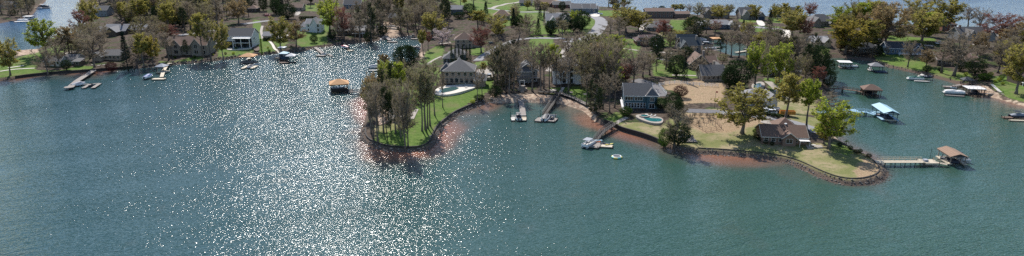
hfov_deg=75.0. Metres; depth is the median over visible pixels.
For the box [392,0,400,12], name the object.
ivied tree
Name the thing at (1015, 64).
leafy tree
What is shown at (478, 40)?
red tree
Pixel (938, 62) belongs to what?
house
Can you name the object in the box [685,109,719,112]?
driveway
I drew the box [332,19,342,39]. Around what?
bare tree
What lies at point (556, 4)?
house
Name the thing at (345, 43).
dock
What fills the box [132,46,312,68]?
rock bank
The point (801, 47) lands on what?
bare tree
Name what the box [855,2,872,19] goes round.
leafy tree
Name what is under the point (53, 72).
seawall
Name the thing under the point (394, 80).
budding tree
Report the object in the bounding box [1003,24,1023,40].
bare tree
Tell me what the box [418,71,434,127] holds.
budding tree
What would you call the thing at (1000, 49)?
bare tree
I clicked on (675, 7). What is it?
leafy tree
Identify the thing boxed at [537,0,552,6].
house
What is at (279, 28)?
leafy tree
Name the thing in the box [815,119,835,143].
leafy tree
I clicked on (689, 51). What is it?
evergreen tree
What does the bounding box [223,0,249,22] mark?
leafy tree
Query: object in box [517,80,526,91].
garden terrace
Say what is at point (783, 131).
house
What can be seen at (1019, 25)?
leafy tree
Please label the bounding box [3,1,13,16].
twiggy tree
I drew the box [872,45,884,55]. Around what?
shrub
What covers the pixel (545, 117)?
speedboat
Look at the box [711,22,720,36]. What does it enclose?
bare tree
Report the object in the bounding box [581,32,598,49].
budding tree
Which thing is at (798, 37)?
bare tree
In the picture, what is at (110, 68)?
shrub
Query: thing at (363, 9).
bare tree
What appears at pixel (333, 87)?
speedboat
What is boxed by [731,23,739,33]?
bare tree
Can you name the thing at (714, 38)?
dock
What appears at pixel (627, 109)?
shrub
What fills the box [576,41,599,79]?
budding tree
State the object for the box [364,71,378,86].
leafy tree
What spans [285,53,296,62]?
dock
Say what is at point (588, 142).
pontoon boat
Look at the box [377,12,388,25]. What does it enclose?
bare tree
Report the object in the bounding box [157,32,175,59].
bare tree
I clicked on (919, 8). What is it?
budding tree
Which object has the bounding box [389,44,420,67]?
evergreen tree
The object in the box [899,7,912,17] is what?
leafy tree
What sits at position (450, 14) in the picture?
pine tree
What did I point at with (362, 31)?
house
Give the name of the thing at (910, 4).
leafy tree
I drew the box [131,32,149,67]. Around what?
leafy tree
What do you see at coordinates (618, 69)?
leafy tree
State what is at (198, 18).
leafy tree
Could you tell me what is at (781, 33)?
ivied tree
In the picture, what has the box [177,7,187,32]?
pine tree
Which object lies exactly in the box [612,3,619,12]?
leafy tree
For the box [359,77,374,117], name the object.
leafy tree
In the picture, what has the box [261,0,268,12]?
pine tree
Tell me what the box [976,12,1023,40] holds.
red tree
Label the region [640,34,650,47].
bare tree
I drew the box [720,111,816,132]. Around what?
driveway
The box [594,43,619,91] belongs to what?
bare tree
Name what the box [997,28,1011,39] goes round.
leafy tree
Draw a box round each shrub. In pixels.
[59,60,71,69]
[104,62,117,71]
[310,35,317,41]
[328,29,335,39]
[378,26,389,34]
[473,94,484,99]
[487,86,502,96]
[619,106,631,115]
[657,128,671,147]
[667,123,693,145]
[673,85,688,97]
[872,36,883,44]
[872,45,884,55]
[904,39,925,47]
[923,65,932,71]
[977,73,993,79]
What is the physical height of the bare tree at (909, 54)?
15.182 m
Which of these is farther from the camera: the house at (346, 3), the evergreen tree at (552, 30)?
the house at (346, 3)
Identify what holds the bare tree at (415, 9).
on the ground
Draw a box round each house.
[0,1,17,8]
[43,54,85,65]
[91,49,130,60]
[94,6,113,16]
[100,22,147,36]
[166,34,215,55]
[215,28,259,47]
[248,5,259,11]
[262,32,277,39]
[288,4,305,10]
[299,17,324,32]
[336,25,367,36]
[343,0,362,8]
[440,57,486,86]
[442,48,466,63]
[450,5,462,13]
[454,32,479,47]
[493,10,509,19]
[516,60,539,83]
[519,0,532,5]
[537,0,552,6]
[545,13,569,27]
[552,1,570,7]
[552,53,584,83]
[569,3,598,13]
[620,83,658,110]
[633,34,662,45]
[643,8,689,17]
[643,21,672,31]
[674,34,701,52]
[686,50,717,69]
[696,61,724,80]
[698,20,735,29]
[700,5,729,18]
[735,7,765,19]
[735,89,778,106]
[754,117,809,146]
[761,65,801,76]
[778,7,795,16]
[803,14,836,27]
[804,36,832,46]
[853,42,882,53]
[880,41,922,54]
[929,52,979,66]
[939,22,957,30]
[947,25,996,40]
[1006,70,1023,85]
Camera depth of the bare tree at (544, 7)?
499.81 m
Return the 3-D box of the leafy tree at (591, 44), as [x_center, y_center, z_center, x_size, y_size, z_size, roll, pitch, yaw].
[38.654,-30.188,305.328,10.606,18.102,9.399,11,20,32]
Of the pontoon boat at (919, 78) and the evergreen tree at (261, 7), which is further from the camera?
the evergreen tree at (261, 7)
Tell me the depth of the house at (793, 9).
530.18 m
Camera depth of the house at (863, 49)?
379.25 m
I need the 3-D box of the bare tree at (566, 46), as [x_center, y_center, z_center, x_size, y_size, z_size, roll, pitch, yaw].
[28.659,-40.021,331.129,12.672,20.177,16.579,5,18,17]
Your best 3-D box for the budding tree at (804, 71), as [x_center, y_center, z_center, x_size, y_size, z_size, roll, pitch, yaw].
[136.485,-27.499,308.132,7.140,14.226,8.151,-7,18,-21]
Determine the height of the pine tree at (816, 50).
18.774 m
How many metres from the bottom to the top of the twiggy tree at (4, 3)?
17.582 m
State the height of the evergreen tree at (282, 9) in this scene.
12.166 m
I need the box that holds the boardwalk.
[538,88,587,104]
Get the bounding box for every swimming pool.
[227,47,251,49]
[435,84,474,95]
[636,114,662,124]
[752,82,764,90]
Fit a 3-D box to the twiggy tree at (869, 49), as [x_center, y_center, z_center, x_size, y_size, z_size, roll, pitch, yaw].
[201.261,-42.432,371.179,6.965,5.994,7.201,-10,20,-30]
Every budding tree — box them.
[14,0,24,15]
[69,28,85,50]
[70,38,83,53]
[76,22,88,31]
[79,21,96,43]
[89,19,110,34]
[123,4,140,21]
[127,21,140,33]
[131,16,145,32]
[144,15,157,35]
[160,24,168,39]
[176,1,190,28]
[195,1,212,14]
[195,4,214,22]
[199,20,213,61]
[222,4,230,18]
[359,81,375,133]
[367,81,380,125]
[372,66,388,88]
[381,78,394,125]
[388,85,399,133]
[389,78,399,89]
[392,12,406,27]
[392,78,417,145]
[396,57,406,90]
[400,8,413,32]
[402,5,413,23]
[403,63,418,97]
[409,71,430,130]
[410,63,428,90]
[411,0,423,15]
[413,67,434,129]
[414,0,427,15]
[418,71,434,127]
[424,59,441,81]
[483,42,500,77]
[496,41,511,72]
[508,6,520,16]
[520,13,535,30]
[520,40,537,61]
[537,42,551,88]
[555,20,568,35]
[569,39,586,58]
[570,39,593,87]
[574,54,604,90]
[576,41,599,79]
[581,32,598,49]
[592,33,614,48]
[593,33,611,68]
[595,40,612,70]
[600,45,623,61]
[611,41,633,62]
[643,54,656,74]
[664,33,678,45]
[692,2,705,16]
[701,18,711,33]
[718,54,729,63]
[726,4,734,17]
[730,20,739,31]
[758,39,767,65]
[762,44,776,79]
[783,36,794,62]
[786,55,804,76]
[796,56,805,83]
[800,55,816,80]
[841,0,858,11]
[909,6,929,13]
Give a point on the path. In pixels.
(621, 119)
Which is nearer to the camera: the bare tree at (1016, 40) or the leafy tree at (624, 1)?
the bare tree at (1016, 40)
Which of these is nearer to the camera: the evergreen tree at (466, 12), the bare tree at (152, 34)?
the bare tree at (152, 34)
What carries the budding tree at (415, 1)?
on the ground
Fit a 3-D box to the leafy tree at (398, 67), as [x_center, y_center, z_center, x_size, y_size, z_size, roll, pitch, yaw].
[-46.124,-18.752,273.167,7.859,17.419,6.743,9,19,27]
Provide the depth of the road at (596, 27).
466.64 m
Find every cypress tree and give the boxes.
[450,45,453,62]
[468,46,472,63]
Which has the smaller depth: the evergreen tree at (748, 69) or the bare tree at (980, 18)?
the evergreen tree at (748, 69)
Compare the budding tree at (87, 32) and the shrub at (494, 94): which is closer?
the shrub at (494, 94)
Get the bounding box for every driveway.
[477,69,492,79]
[490,2,517,8]
[546,43,569,70]
[589,13,599,16]
[632,79,666,95]
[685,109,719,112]
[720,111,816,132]
[756,20,764,26]
[765,81,786,98]
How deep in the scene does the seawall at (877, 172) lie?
206.53 m
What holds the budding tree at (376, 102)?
on the ground
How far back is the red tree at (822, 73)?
298.50 m
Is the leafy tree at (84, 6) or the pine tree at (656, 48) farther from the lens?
the leafy tree at (84, 6)
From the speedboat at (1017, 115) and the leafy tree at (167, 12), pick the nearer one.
the speedboat at (1017, 115)
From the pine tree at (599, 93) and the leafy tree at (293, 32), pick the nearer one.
the pine tree at (599, 93)
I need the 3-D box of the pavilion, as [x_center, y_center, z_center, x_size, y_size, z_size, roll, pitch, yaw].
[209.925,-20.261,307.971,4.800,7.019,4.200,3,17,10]
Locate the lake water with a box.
[0,0,1023,255]
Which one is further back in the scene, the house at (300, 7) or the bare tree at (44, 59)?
the house at (300, 7)
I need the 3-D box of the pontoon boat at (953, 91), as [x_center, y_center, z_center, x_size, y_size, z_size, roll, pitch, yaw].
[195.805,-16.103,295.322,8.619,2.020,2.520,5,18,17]
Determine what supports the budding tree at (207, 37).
on the ground
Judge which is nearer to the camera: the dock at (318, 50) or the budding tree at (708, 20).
the dock at (318, 50)
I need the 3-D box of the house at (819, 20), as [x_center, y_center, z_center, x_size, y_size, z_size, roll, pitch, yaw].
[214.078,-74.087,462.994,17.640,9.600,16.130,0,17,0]
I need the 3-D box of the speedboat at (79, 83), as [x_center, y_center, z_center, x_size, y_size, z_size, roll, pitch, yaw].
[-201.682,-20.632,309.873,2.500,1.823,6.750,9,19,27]
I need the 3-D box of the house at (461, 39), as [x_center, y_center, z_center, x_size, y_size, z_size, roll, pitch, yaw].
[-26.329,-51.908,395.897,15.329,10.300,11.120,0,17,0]
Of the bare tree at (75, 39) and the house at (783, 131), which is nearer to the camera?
the house at (783, 131)
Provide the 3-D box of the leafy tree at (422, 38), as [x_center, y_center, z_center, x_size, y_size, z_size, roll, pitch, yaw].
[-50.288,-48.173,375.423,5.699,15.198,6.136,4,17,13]
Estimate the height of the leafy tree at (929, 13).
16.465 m
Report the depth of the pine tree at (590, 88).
263.50 m
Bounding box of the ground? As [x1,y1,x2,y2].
[0,0,1023,185]
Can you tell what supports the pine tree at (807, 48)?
on the ground
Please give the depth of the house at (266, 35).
417.78 m
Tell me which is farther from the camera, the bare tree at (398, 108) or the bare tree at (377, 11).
the bare tree at (377, 11)
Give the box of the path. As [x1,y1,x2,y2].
[617,117,628,123]
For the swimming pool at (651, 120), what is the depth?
247.78 m
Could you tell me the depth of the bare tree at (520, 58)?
324.28 m
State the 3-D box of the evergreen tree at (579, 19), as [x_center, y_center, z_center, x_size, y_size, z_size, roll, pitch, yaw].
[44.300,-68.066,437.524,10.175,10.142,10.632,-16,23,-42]
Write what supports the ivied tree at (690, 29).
on the ground
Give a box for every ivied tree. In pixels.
[11,0,21,13]
[22,0,31,13]
[213,0,221,17]
[362,1,377,42]
[374,0,384,18]
[376,8,385,27]
[384,5,394,21]
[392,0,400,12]
[392,7,406,32]
[487,47,505,91]
[493,41,515,83]
[498,44,512,90]
[509,39,519,71]
[585,83,606,113]
[685,26,693,33]
[692,22,703,36]
[775,30,786,50]
[787,35,798,61]
[810,33,820,44]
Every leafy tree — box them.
[0,37,21,75]
[21,18,58,51]
[52,26,78,53]
[74,0,101,23]
[116,1,125,23]
[120,3,138,21]
[128,0,148,23]
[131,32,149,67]
[143,35,160,63]
[155,2,175,25]
[159,0,177,24]
[187,12,211,57]
[198,0,215,16]
[210,19,230,60]
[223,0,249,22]
[265,16,294,51]
[286,20,306,45]
[315,0,338,28]
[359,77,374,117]
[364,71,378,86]
[376,53,389,63]
[377,59,392,81]
[391,62,406,85]
[394,0,404,7]
[417,29,426,54]
[420,11,447,35]
[467,10,487,28]
[479,62,486,70]
[484,13,506,28]
[491,20,504,37]
[523,0,530,9]
[540,2,548,15]
[546,43,561,81]
[569,10,581,21]
[589,43,603,64]
[600,51,624,85]
[606,34,626,50]
[609,6,641,32]
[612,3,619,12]
[619,0,632,3]
[632,11,653,31]
[665,29,691,35]
[670,4,679,10]
[677,4,685,10]
[709,5,729,19]
[710,82,776,133]
[739,21,755,38]
[746,41,775,83]
[748,5,761,19]
[750,31,775,42]
[768,6,780,20]
[769,41,795,82]
[772,71,804,117]
[777,9,808,35]
[781,3,789,16]
[793,5,802,11]
[798,78,821,129]
[809,96,864,148]
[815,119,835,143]
[826,5,852,26]
[828,18,877,53]
[837,13,855,24]
[850,5,864,20]
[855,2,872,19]
[856,12,871,26]
[857,19,885,53]
[864,0,886,18]
[871,0,918,40]
[877,0,897,11]
[896,0,934,15]
[897,9,949,41]
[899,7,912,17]
[916,20,934,36]
[919,49,935,65]
[923,12,945,36]
[927,0,969,31]
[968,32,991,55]
[993,40,1016,61]
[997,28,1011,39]
[999,43,1023,93]
[1013,22,1023,31]
[1018,31,1023,48]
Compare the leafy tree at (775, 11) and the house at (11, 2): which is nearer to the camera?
the leafy tree at (775, 11)
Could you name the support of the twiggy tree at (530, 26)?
on the ground
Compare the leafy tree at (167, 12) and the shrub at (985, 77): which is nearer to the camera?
the shrub at (985, 77)
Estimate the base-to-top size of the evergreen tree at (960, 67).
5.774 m
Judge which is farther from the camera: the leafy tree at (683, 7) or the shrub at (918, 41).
the leafy tree at (683, 7)
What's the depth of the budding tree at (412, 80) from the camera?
275.01 m
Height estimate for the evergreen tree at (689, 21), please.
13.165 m
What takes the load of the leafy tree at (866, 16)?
on the ground
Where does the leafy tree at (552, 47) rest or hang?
on the ground
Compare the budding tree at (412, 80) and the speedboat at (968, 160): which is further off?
the budding tree at (412, 80)
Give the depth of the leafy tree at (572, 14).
462.61 m
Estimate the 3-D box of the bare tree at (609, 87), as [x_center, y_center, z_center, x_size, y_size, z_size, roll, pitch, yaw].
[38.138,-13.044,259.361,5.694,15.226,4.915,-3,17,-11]
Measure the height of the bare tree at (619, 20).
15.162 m
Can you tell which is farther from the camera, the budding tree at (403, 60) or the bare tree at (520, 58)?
the bare tree at (520, 58)
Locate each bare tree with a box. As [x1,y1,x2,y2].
[27,43,54,74]
[44,36,67,59]
[54,35,72,55]
[67,33,85,51]
[74,30,110,67]
[87,25,109,48]
[88,31,111,49]
[110,0,126,21]
[126,37,145,63]
[143,29,157,57]
[146,22,157,32]
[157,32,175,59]
[168,0,180,29]
[180,0,194,29]
[208,0,221,25]
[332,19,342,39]
[345,5,354,21]
[346,19,356,38]
[352,0,360,8]
[352,13,364,42]
[359,0,367,21]
[363,89,377,138]
[366,81,387,141]
[373,9,380,31]
[375,82,388,133]
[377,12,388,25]
[378,0,388,11]
[387,77,413,149]
[392,92,402,137]
[406,0,413,6]
[407,3,419,28]
[413,10,423,30]
[414,57,430,69]
[416,1,425,23]
[424,4,441,21]
[429,75,434,125]
[432,71,439,115]
[438,73,445,106]
[472,73,480,103]
[477,68,485,94]
[485,17,503,36]
[486,35,500,72]
[501,47,516,93]
[504,51,521,88]
[506,45,521,93]
[511,42,525,61]
[525,47,538,91]
[534,43,549,89]
[538,4,548,16]
[545,50,555,87]
[551,54,562,86]
[556,58,568,89]
[557,28,580,55]
[562,50,577,87]
[562,51,575,91]
[576,30,591,43]
[581,73,594,106]
[590,40,610,81]
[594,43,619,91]
[598,72,611,108]
[603,76,616,111]
[606,46,622,93]
[607,32,623,49]
[610,16,628,38]
[610,71,621,107]
[621,46,646,82]
[634,47,657,77]
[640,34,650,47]
[665,31,677,47]
[681,111,693,133]
[686,4,697,12]
[688,55,708,71]
[701,43,715,55]
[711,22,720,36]
[722,31,731,54]
[724,29,739,56]
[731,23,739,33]
[734,31,747,57]
[741,32,756,57]
[747,26,757,41]
[760,23,774,50]
[764,33,771,51]
[764,35,778,53]
[772,26,782,37]
[774,34,787,48]
[782,53,802,74]
[784,31,798,48]
[792,39,807,57]
[794,35,805,47]
[801,33,811,49]
[902,40,923,66]
[932,40,958,72]
[938,26,981,75]
[962,6,976,26]
[971,6,996,26]
[972,45,988,57]
[986,36,1021,73]
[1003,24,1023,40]
[1004,35,1023,51]
[1007,15,1023,27]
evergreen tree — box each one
[258,0,266,10]
[269,0,279,14]
[276,4,297,18]
[363,32,372,41]
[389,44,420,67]
[441,0,450,18]
[453,12,465,18]
[462,3,476,16]
[514,15,523,27]
[544,20,556,34]
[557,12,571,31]
[558,1,565,10]
[568,19,579,31]
[572,17,587,31]
[575,10,591,26]
[647,34,665,53]
[654,97,665,108]
[663,92,682,110]
[667,55,687,75]
[671,99,684,115]
[678,46,696,61]
[681,16,707,33]
[720,66,740,87]
[721,58,758,86]
[812,45,833,74]
[822,69,837,86]
[954,60,968,70]
[964,57,988,73]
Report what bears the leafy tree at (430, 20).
on the ground
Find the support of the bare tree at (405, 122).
on the ground
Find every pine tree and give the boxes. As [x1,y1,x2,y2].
[149,6,160,18]
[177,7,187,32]
[181,40,189,56]
[242,0,252,16]
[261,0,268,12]
[368,7,376,42]
[376,68,386,86]
[378,87,391,139]
[384,91,394,140]
[385,62,395,87]
[396,46,405,64]
[404,45,416,66]
[437,4,443,18]
[443,2,453,25]
[586,80,593,102]
[594,87,604,117]
[648,41,663,71]
[716,34,725,53]
[801,42,816,63]
[805,44,821,79]
[816,54,832,84]
[825,59,837,79]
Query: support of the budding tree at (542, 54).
on the ground
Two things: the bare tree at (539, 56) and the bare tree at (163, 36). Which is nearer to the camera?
the bare tree at (539, 56)
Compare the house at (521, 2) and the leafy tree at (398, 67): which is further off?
the house at (521, 2)
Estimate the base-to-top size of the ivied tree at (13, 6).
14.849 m
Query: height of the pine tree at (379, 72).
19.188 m
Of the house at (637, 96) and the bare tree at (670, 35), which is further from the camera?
the bare tree at (670, 35)
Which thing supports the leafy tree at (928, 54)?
on the ground
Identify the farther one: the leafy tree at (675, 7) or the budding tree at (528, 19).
the leafy tree at (675, 7)
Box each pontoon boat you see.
[581,137,595,148]
[702,41,712,45]
[906,76,924,80]
[943,89,965,94]
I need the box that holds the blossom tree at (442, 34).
[433,28,454,44]
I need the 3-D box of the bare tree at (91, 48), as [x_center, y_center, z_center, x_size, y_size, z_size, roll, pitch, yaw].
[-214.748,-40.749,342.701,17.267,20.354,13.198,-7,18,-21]
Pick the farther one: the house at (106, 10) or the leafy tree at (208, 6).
the house at (106, 10)
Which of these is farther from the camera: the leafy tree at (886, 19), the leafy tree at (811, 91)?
the leafy tree at (886, 19)
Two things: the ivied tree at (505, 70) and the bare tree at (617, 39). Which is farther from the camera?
the bare tree at (617, 39)
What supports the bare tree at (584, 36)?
on the ground
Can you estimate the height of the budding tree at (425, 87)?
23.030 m
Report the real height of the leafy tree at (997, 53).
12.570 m
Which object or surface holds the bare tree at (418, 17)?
on the ground
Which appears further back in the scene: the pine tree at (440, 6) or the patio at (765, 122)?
the pine tree at (440, 6)
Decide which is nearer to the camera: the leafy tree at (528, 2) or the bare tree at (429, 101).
the bare tree at (429, 101)
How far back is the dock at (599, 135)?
230.88 m
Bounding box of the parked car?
[767,109,776,113]
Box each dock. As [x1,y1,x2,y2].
[64,70,101,88]
[151,62,172,80]
[238,53,258,69]
[274,46,289,63]
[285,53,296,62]
[314,47,331,56]
[329,79,352,92]
[341,39,353,50]
[349,89,362,94]
[384,36,397,41]
[510,99,526,121]
[534,91,560,122]
[588,120,616,149]
[709,37,721,43]
[819,102,899,121]
[824,84,882,97]
[837,60,852,69]
[867,62,887,72]
[872,150,947,166]
[914,73,933,81]
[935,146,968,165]
[942,84,961,88]
[944,85,1003,96]
[1001,115,1023,120]
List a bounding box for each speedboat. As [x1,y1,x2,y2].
[70,81,85,85]
[142,74,151,78]
[330,85,344,89]
[515,112,521,120]
[540,114,549,121]
[876,113,891,118]
[940,156,959,163]
[954,151,970,161]
[1008,110,1023,117]
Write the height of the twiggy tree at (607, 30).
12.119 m
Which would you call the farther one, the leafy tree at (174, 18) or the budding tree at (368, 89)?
the leafy tree at (174, 18)
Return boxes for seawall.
[15,66,132,77]
[365,99,482,147]
[604,119,664,144]
[698,147,879,178]
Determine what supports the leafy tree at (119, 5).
on the ground
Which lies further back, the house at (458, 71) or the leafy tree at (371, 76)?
the house at (458, 71)
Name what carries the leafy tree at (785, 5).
on the ground
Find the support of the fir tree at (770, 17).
on the ground
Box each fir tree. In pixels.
[120,31,134,71]
[482,1,488,21]
[510,8,515,27]
[535,18,541,33]
[537,6,542,18]
[681,57,687,81]
[764,10,773,29]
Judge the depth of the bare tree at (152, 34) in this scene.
363.13 m
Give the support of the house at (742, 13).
on the ground
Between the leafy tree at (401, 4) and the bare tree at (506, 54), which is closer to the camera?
the bare tree at (506, 54)
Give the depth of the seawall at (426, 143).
229.89 m
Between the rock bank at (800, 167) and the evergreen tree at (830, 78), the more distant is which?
the evergreen tree at (830, 78)
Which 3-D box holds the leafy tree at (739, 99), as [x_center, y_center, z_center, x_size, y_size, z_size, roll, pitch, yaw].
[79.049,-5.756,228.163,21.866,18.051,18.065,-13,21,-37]
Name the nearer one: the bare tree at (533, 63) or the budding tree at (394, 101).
the budding tree at (394, 101)
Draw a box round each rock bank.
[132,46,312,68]
[358,99,488,152]
[667,144,891,185]
[852,57,933,76]
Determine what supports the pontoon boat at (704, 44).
on the lake water
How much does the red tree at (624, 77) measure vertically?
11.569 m
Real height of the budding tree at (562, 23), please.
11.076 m
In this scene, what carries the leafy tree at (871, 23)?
on the ground
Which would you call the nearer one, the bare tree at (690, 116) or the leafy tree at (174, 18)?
the bare tree at (690, 116)
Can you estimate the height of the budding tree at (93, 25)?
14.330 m
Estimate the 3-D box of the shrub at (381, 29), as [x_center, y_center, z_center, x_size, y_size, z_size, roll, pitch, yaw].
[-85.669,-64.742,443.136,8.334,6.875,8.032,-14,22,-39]
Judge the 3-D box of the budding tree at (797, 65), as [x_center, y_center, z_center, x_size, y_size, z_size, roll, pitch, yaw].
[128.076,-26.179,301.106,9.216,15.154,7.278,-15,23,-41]
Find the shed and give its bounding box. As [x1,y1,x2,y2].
[71,58,84,65]
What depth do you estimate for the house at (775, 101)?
263.48 m
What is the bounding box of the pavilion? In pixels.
[960,77,974,85]
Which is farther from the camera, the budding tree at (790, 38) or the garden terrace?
the budding tree at (790, 38)
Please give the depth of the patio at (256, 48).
392.08 m
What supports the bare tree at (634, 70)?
on the ground
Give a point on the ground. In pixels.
(842, 161)
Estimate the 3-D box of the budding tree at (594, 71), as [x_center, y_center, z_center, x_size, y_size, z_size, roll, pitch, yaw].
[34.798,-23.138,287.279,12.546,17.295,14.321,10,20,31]
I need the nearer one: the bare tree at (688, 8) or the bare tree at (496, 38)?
the bare tree at (496, 38)
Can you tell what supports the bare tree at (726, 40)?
on the ground
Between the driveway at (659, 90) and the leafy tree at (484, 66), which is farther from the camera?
the leafy tree at (484, 66)
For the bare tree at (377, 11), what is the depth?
450.85 m
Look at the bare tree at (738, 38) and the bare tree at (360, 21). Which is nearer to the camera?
the bare tree at (738, 38)
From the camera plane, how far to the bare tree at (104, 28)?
381.03 m
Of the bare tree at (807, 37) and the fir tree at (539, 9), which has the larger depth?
the fir tree at (539, 9)
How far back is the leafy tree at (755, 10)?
498.63 m
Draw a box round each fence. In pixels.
[658,81,711,94]
[693,118,721,131]
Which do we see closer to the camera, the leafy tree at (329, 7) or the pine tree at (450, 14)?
the leafy tree at (329, 7)
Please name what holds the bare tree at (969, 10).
on the ground
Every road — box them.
[240,20,267,23]
[473,37,580,60]
[563,16,607,41]
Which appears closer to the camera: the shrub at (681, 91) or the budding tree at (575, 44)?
the shrub at (681, 91)
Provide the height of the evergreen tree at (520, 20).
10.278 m
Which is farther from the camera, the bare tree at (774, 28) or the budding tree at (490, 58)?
the bare tree at (774, 28)
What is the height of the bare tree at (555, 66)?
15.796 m
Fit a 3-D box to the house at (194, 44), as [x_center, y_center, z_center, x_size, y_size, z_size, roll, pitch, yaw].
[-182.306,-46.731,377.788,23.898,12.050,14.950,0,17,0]
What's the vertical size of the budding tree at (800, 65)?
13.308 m
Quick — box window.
[786,139,792,143]
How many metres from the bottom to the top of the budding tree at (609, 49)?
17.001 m
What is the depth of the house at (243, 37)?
395.77 m
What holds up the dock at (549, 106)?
in the lake water
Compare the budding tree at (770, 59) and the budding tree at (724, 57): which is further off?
the budding tree at (724, 57)
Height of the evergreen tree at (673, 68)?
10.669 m
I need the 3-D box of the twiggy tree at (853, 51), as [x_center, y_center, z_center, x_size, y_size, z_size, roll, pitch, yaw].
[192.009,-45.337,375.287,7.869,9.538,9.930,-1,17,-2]
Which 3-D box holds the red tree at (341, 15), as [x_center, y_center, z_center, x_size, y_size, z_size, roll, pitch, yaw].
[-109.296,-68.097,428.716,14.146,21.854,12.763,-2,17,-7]
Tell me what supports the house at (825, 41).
on the ground
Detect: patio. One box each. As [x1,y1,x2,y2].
[253,46,259,51]
[389,109,418,119]
[760,120,769,123]
[805,145,822,148]
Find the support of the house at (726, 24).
on the ground
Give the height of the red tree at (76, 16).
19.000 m
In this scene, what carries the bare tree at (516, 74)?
on the ground
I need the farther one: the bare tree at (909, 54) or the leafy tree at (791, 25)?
the leafy tree at (791, 25)
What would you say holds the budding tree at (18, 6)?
on the ground
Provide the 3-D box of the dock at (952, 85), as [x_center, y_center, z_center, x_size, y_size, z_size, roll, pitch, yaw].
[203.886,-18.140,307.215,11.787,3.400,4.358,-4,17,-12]
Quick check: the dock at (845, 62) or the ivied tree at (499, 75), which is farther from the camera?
the dock at (845, 62)
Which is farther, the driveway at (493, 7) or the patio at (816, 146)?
the driveway at (493, 7)
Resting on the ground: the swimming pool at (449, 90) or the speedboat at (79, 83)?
the swimming pool at (449, 90)
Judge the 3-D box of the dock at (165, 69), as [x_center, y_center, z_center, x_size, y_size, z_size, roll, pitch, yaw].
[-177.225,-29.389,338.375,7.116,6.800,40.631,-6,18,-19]
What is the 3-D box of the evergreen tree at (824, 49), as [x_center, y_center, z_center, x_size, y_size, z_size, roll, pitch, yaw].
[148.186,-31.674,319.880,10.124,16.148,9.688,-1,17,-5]
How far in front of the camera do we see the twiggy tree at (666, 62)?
326.96 m
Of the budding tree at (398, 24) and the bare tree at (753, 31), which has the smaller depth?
the bare tree at (753, 31)
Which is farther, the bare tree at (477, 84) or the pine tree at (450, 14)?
the pine tree at (450, 14)
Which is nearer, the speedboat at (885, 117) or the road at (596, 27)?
the speedboat at (885, 117)
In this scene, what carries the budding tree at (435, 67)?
on the ground
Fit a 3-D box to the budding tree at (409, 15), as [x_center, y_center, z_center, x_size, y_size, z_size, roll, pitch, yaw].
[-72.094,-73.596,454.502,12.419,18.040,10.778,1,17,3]
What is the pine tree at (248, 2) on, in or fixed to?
on the ground
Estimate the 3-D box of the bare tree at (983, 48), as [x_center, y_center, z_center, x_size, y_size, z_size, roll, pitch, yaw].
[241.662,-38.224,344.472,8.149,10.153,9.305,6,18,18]
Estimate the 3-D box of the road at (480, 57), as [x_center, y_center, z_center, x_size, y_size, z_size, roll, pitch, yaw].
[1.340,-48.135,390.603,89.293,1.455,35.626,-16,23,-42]
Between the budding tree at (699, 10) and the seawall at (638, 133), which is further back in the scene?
the budding tree at (699, 10)
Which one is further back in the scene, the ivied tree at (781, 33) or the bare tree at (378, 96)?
the ivied tree at (781, 33)
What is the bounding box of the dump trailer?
[779,110,798,115]
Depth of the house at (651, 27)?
450.56 m
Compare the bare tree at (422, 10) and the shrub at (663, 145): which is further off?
the bare tree at (422, 10)
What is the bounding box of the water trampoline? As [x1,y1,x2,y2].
[611,154,621,158]
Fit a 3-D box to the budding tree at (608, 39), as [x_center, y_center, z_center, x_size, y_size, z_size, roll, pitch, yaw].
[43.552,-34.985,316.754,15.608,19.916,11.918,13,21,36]
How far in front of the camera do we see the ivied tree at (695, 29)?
431.42 m
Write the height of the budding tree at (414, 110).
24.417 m
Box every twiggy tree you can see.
[2,0,13,9]
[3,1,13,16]
[145,26,157,43]
[503,25,534,43]
[517,19,540,34]
[597,19,625,35]
[658,47,677,69]
[662,102,695,148]
[675,47,686,65]
[805,90,850,109]
[846,40,859,54]
[865,47,878,56]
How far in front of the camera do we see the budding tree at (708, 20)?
445.72 m
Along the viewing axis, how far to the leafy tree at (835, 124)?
214.62 m
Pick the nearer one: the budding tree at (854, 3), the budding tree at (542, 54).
the budding tree at (542, 54)
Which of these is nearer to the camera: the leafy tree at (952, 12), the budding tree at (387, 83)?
the budding tree at (387, 83)
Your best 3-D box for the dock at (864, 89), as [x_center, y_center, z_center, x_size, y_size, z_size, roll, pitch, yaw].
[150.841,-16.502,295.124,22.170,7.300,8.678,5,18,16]
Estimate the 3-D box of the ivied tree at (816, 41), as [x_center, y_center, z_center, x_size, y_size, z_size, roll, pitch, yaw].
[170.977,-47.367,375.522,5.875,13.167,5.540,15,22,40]
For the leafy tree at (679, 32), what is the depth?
425.00 m
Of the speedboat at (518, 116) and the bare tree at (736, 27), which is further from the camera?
the bare tree at (736, 27)
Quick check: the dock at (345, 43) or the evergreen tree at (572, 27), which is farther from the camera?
the evergreen tree at (572, 27)
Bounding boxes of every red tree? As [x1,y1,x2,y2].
[68,9,89,29]
[158,24,180,36]
[331,5,351,37]
[424,32,431,50]
[468,26,491,52]
[619,61,632,82]
[655,19,671,35]
[709,20,722,28]
[797,18,814,33]
[804,2,818,15]
[811,66,826,82]
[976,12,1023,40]
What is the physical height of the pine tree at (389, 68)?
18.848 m
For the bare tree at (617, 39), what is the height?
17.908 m
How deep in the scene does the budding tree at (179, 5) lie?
445.77 m
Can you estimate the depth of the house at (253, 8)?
533.86 m
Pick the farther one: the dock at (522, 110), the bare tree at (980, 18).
the bare tree at (980, 18)
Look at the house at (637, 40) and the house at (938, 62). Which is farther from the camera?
the house at (637, 40)

